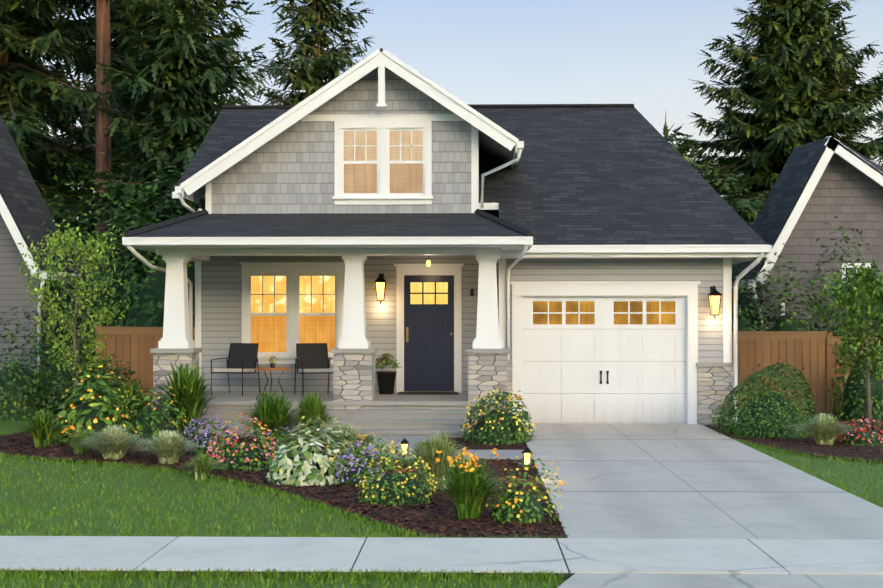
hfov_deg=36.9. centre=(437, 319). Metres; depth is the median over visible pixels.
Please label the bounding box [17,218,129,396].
young tree
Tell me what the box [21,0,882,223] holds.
sky
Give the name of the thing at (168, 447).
grass
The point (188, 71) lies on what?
fir
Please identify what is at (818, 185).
house
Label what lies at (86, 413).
flowering shrub
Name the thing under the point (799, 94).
fir
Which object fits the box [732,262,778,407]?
tree
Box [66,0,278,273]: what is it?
fir
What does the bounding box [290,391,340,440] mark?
round grass
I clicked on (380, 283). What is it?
porch lantern
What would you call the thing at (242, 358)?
chair
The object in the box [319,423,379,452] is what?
white grass
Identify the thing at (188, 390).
ornamental grass
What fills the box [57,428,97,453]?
round grass
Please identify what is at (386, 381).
door planter
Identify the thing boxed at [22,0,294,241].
fir
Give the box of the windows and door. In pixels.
[239,121,473,394]
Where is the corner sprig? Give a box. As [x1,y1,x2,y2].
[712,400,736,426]
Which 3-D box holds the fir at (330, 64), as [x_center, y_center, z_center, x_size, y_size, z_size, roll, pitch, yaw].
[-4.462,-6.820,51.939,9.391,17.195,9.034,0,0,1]
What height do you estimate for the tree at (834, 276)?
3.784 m
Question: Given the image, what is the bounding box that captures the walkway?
[362,436,531,459]
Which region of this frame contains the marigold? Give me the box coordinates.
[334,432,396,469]
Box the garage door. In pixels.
[523,297,685,423]
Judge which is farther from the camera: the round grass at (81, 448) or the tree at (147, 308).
the tree at (147, 308)
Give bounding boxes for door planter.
[375,353,400,393]
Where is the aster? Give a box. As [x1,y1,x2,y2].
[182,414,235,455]
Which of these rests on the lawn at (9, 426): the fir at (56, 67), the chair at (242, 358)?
the fir at (56, 67)
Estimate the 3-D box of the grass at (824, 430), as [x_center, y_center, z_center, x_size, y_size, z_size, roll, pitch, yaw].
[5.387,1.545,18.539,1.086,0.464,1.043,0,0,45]
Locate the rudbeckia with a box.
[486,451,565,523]
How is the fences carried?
on the mulch beds
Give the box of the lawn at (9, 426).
[0,416,882,587]
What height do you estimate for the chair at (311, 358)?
0.871 m
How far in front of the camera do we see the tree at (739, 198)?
29.25 m
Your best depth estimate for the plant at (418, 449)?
16.03 m
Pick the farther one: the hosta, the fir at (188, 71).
the fir at (188, 71)
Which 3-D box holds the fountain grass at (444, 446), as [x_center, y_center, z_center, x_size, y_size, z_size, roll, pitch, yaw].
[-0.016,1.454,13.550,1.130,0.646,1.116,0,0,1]
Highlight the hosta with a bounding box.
[265,415,361,485]
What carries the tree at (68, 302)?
on the lawn at (9, 426)
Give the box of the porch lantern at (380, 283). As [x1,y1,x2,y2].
[374,273,386,303]
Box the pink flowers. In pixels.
[206,413,275,470]
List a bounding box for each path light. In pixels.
[400,438,409,467]
[521,447,531,479]
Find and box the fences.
[95,326,882,416]
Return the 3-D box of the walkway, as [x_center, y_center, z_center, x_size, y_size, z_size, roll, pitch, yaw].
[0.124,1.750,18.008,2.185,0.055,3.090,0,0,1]
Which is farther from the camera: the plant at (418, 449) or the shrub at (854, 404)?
the shrub at (854, 404)
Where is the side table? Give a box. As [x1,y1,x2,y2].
[255,355,289,394]
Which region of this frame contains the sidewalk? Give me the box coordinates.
[0,536,882,578]
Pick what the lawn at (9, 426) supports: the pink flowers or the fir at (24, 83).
the fir at (24, 83)
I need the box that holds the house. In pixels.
[122,47,771,436]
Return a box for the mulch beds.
[0,414,882,537]
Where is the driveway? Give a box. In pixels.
[523,423,882,587]
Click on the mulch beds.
(817, 447)
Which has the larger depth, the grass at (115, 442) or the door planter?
the door planter
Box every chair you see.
[211,343,260,395]
[294,343,333,395]
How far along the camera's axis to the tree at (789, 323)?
24.65 m
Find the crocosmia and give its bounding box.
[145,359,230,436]
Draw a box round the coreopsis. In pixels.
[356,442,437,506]
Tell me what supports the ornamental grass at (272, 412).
on the mulch beds
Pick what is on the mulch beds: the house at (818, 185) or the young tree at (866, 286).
the young tree at (866, 286)
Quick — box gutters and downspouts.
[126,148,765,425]
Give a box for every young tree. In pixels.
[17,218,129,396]
[803,258,882,428]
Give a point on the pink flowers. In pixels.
(244, 456)
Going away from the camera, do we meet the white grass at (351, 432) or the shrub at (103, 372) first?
the white grass at (351, 432)
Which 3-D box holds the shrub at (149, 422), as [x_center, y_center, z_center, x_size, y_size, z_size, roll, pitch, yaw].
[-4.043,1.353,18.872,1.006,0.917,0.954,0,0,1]
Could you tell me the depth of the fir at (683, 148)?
45.48 m
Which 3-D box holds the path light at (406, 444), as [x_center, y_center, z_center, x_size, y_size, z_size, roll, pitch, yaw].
[-0.387,1.582,15.376,0.120,0.390,0.120,0,0,1]
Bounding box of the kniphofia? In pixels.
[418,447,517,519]
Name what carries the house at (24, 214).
on the lawn at (9, 426)
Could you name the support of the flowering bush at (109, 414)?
on the mulch beds
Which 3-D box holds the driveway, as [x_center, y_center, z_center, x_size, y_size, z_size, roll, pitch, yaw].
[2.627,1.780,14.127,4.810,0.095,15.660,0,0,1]
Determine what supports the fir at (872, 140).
on the lawn at (9, 426)
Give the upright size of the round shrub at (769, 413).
1.226 m
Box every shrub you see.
[0,306,58,420]
[10,321,92,414]
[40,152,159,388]
[52,365,129,446]
[69,351,144,419]
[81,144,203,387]
[116,382,187,443]
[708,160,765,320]
[714,356,816,438]
[827,299,882,421]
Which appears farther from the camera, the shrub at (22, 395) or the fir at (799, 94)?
the fir at (799, 94)
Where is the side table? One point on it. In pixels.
(272, 367)
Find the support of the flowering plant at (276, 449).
on the mulch beds
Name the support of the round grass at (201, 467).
on the lawn at (9, 426)
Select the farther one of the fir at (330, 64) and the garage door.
the fir at (330, 64)
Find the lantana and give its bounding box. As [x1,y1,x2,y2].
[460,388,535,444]
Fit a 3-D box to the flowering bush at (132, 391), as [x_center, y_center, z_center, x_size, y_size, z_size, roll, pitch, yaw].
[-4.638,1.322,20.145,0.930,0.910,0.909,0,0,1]
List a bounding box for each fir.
[0,0,167,255]
[19,0,133,236]
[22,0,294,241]
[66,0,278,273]
[71,0,251,283]
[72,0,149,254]
[237,0,373,104]
[662,112,751,223]
[673,0,882,226]
[860,52,882,163]
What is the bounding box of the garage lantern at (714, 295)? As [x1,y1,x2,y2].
[708,286,721,318]
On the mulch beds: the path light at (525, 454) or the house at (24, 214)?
the path light at (525, 454)
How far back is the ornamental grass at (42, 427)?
18.01 m
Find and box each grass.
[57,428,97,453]
[74,424,150,459]
[130,430,202,463]
[181,452,223,480]
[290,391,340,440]
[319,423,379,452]
[386,429,488,490]
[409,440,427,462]
[787,413,856,444]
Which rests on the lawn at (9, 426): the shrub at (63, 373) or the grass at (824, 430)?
the shrub at (63, 373)

